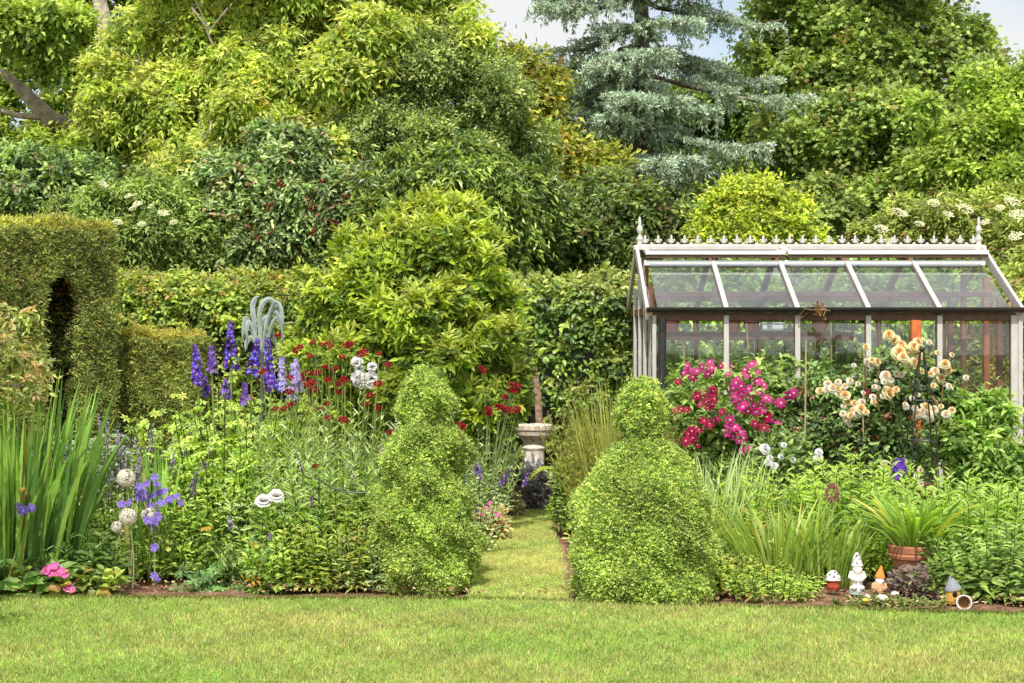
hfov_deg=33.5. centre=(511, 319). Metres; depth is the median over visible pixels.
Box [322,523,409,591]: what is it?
leafy perennial
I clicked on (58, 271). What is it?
clipped hedge
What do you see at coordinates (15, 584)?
hosta
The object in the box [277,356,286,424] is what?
ball finial
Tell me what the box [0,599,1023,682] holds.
lawn
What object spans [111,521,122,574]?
allium
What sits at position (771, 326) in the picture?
storage box
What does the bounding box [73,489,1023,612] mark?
soil
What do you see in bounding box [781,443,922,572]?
phlox clump
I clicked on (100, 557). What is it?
flowering plant
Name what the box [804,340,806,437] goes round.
bamboo cane
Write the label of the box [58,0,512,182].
ash tree
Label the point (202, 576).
lupin
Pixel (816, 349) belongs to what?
tomato plant
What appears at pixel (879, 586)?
garden gnome
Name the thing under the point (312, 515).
leafy perennial
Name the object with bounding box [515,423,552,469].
bird bath
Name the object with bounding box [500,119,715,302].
laurel bush
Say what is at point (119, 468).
catmint
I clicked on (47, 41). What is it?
walnut tree
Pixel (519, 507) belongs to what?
pink edging plant
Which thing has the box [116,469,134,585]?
allium
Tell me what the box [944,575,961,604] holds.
bird house
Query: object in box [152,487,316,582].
lilac salvia
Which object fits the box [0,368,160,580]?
crocosmia clump
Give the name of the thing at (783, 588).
leafy perennial
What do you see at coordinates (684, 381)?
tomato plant
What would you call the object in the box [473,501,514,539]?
pink edging plant
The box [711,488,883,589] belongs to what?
daylily clump
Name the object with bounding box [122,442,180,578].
iris clump
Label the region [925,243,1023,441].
forsythia bush
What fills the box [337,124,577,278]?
fig bush
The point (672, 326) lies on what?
flower pot
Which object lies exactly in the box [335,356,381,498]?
white phlox
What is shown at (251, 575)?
lupin
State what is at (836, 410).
rose bush
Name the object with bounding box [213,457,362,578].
leafy perennial
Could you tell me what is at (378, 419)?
ground
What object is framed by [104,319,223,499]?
clipped hedge
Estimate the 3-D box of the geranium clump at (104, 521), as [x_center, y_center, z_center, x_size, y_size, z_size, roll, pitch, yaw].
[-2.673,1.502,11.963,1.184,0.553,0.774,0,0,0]
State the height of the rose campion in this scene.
1.390 m
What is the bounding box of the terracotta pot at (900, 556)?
[887,543,938,568]
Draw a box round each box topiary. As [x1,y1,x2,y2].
[363,362,488,596]
[563,374,724,606]
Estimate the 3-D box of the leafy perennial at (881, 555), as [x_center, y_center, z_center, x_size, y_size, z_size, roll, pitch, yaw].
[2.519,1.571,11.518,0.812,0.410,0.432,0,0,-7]
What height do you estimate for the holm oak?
5.324 m
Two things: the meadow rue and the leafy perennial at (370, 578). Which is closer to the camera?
the leafy perennial at (370, 578)
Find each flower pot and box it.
[666,321,679,331]
[729,321,740,331]
[742,321,757,331]
[812,321,827,331]
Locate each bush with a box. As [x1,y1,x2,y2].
[0,136,226,296]
[0,301,63,477]
[139,168,335,296]
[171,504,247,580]
[177,111,389,288]
[273,178,543,487]
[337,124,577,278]
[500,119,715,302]
[538,368,697,503]
[545,455,582,530]
[649,241,996,487]
[662,347,871,502]
[738,425,841,519]
[773,330,970,501]
[924,376,1023,508]
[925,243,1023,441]
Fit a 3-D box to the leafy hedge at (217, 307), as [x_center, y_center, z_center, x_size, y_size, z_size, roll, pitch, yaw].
[-2.888,0.680,16.987,2.969,2.527,1.316,0,0,0]
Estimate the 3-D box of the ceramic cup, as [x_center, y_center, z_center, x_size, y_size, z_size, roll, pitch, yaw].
[2.717,1.694,10.220,0.094,0.093,0.105,0,0,14]
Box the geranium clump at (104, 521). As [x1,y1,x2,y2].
[83,497,195,572]
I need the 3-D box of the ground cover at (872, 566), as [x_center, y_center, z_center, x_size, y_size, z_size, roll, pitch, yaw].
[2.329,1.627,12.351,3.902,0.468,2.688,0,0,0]
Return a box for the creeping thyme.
[831,593,947,609]
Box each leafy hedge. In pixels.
[103,262,365,482]
[504,261,671,471]
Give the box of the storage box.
[759,322,783,330]
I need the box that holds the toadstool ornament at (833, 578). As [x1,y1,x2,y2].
[825,570,841,590]
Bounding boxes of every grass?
[672,435,790,558]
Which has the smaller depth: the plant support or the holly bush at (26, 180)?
the plant support
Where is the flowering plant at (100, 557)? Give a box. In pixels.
[14,527,134,594]
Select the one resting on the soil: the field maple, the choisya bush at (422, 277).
the choisya bush at (422, 277)
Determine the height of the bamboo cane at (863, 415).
1.502 m
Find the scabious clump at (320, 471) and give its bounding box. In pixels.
[238,333,400,534]
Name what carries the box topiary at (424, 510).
on the soil
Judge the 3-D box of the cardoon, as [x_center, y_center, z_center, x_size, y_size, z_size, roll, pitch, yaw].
[-3.097,1.291,12.239,1.014,0.917,1.013,0,0,40]
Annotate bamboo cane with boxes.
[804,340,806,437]
[862,352,864,475]
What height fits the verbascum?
1.125 m
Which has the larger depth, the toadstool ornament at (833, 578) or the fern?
the fern
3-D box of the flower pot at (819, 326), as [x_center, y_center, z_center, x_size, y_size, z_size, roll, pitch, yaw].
[2.998,0.029,16.550,0.207,0.167,0.207,0,0,0]
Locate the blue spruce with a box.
[522,0,822,341]
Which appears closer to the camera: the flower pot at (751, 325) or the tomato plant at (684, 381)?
the tomato plant at (684, 381)
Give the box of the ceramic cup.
[956,595,971,609]
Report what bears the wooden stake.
on the soil
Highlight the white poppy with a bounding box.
[235,489,296,579]
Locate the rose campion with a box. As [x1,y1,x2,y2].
[456,365,528,509]
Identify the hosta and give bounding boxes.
[0,550,86,596]
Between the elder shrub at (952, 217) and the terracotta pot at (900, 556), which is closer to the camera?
the terracotta pot at (900, 556)
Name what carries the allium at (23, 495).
on the soil
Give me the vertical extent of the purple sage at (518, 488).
0.614 m
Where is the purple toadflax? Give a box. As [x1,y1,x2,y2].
[463,459,528,551]
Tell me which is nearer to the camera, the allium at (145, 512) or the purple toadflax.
the allium at (145, 512)
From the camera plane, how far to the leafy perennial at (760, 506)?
11.95 m
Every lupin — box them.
[166,558,237,592]
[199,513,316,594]
[213,541,295,593]
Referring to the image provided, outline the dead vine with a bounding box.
[798,300,829,319]
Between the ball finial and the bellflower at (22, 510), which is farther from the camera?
the ball finial
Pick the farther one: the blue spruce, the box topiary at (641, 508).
the blue spruce
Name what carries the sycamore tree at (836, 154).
on the ground at (378, 419)
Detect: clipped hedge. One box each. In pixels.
[0,208,124,520]
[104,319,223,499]
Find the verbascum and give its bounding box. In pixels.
[295,418,468,524]
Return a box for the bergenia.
[3,562,130,595]
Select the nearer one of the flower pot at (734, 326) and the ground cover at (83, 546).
the ground cover at (83, 546)
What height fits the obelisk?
1.553 m
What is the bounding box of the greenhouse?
[626,217,1023,505]
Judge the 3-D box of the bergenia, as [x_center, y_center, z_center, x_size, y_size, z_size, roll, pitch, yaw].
[-2.874,1.671,10.949,0.826,0.268,0.401,0,0,0]
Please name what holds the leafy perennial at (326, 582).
on the soil
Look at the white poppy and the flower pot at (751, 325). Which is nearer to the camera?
the white poppy
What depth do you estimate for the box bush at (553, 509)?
13.93 m
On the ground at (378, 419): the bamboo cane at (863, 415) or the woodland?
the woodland
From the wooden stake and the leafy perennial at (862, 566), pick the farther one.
the wooden stake
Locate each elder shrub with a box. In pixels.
[22,158,243,289]
[834,173,1023,371]
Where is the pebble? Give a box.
[876,594,887,601]
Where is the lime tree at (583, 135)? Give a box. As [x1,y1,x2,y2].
[557,53,702,200]
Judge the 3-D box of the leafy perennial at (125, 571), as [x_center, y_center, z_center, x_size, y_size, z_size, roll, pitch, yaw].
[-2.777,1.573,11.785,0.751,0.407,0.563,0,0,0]
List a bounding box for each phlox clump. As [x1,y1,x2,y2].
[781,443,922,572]
[871,465,1023,581]
[916,514,1023,604]
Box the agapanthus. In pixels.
[803,490,1023,546]
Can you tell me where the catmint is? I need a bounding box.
[22,413,243,570]
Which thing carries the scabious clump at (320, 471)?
on the soil
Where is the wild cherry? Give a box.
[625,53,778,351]
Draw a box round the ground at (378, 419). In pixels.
[344,333,972,481]
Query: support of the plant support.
on the soil
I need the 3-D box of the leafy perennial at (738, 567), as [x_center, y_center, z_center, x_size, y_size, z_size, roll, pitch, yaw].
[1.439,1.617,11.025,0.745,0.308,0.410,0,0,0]
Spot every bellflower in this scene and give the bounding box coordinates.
[3,502,35,592]
[115,474,191,583]
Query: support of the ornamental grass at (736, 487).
on the soil
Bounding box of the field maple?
[890,45,1023,386]
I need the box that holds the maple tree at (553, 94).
[449,23,647,302]
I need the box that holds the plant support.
[318,477,367,543]
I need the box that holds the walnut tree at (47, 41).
[0,0,169,186]
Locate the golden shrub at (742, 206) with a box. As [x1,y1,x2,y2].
[672,162,839,356]
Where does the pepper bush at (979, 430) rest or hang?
on the soil
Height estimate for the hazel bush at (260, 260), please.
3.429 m
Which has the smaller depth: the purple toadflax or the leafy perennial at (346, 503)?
the leafy perennial at (346, 503)
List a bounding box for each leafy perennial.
[75,518,144,575]
[111,490,211,578]
[123,447,301,577]
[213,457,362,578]
[241,523,363,591]
[245,453,386,592]
[265,499,383,594]
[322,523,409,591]
[328,480,372,522]
[693,458,809,536]
[711,489,835,559]
[713,548,792,594]
[714,554,761,595]
[723,566,826,601]
[757,463,897,534]
[821,532,886,579]
[833,530,892,580]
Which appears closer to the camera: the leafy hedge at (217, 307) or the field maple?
the leafy hedge at (217, 307)
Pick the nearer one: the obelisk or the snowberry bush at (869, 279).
the obelisk
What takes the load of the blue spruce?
on the ground at (378, 419)
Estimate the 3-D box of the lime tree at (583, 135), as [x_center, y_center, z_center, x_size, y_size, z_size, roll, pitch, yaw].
[1.546,-1.418,27.692,3.831,6.373,2.406,0,0,0]
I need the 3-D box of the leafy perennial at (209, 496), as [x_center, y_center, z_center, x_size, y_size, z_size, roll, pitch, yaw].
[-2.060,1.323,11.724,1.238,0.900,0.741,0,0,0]
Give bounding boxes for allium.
[19,487,30,579]
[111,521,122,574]
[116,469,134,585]
[119,508,136,587]
[141,507,156,585]
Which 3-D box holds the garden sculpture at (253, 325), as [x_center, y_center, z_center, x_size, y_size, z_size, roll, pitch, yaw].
[-1.958,0.780,13.396,0.338,1.940,0.184,0,0,0]
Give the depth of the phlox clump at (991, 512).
11.16 m
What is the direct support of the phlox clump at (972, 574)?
on the soil
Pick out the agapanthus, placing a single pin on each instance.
(899, 533)
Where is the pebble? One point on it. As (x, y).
(882, 596)
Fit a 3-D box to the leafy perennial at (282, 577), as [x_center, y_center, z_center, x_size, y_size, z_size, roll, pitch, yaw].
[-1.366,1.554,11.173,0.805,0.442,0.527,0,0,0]
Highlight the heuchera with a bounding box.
[883,561,949,600]
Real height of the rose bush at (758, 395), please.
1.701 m
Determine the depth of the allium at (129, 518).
11.09 m
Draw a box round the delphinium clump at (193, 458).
[120,320,326,548]
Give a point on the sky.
(1009, 14)
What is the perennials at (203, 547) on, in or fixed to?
on the soil
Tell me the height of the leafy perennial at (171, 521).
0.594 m
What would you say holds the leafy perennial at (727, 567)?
on the soil
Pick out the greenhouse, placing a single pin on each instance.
(646, 314)
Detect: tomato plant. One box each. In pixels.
[668,340,729,469]
[719,323,793,456]
[793,323,873,477]
[871,341,922,505]
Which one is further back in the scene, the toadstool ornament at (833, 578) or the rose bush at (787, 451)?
the rose bush at (787, 451)
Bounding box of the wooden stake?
[532,367,544,465]
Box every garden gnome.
[848,552,866,594]
[871,565,887,594]
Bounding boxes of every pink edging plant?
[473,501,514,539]
[498,487,528,515]
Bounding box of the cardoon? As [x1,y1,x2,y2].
[22,434,152,527]
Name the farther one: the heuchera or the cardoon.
the cardoon
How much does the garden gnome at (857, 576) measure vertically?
0.265 m
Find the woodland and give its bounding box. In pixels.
[48,170,1023,410]
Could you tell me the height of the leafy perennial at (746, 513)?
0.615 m
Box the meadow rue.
[545,459,588,534]
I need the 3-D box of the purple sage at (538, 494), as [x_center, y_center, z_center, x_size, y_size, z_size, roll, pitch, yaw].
[0.223,1.579,15.723,0.597,0.495,0.513,0,0,0]
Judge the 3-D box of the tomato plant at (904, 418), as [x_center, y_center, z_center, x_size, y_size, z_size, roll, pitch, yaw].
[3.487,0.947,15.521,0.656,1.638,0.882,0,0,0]
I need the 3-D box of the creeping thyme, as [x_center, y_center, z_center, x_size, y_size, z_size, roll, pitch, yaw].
[2.313,1.723,10.422,0.726,0.094,0.200,0,0,0]
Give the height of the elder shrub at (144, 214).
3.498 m
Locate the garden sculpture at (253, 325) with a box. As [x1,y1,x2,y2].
[242,296,283,447]
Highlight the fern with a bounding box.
[527,466,560,481]
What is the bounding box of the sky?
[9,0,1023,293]
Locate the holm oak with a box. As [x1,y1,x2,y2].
[320,10,573,197]
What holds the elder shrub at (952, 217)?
on the ground at (378, 419)
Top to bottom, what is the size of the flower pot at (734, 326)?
0.152 m
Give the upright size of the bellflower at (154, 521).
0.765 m
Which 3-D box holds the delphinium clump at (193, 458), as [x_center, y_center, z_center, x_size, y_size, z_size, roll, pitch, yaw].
[-2.031,0.887,12.064,1.486,1.771,1.143,0,0,0]
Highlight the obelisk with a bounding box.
[905,346,939,507]
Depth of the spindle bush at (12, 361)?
11.12 m
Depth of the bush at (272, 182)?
17.89 m
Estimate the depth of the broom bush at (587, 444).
13.51 m
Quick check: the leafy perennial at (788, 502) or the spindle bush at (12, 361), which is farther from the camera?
the leafy perennial at (788, 502)
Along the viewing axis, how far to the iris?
12.54 m
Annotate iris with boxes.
[890,458,920,497]
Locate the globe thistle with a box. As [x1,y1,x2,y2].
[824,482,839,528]
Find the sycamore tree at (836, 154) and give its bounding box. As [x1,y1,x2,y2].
[719,0,1020,362]
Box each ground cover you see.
[76,494,335,580]
[561,507,1011,579]
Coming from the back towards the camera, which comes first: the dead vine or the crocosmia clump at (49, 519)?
the dead vine
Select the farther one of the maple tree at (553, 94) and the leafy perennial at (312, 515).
the maple tree at (553, 94)
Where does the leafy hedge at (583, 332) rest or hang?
on the soil
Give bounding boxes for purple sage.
[483,455,532,500]
[520,463,557,510]
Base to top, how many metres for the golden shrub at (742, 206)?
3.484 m
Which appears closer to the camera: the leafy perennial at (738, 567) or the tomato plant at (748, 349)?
the leafy perennial at (738, 567)

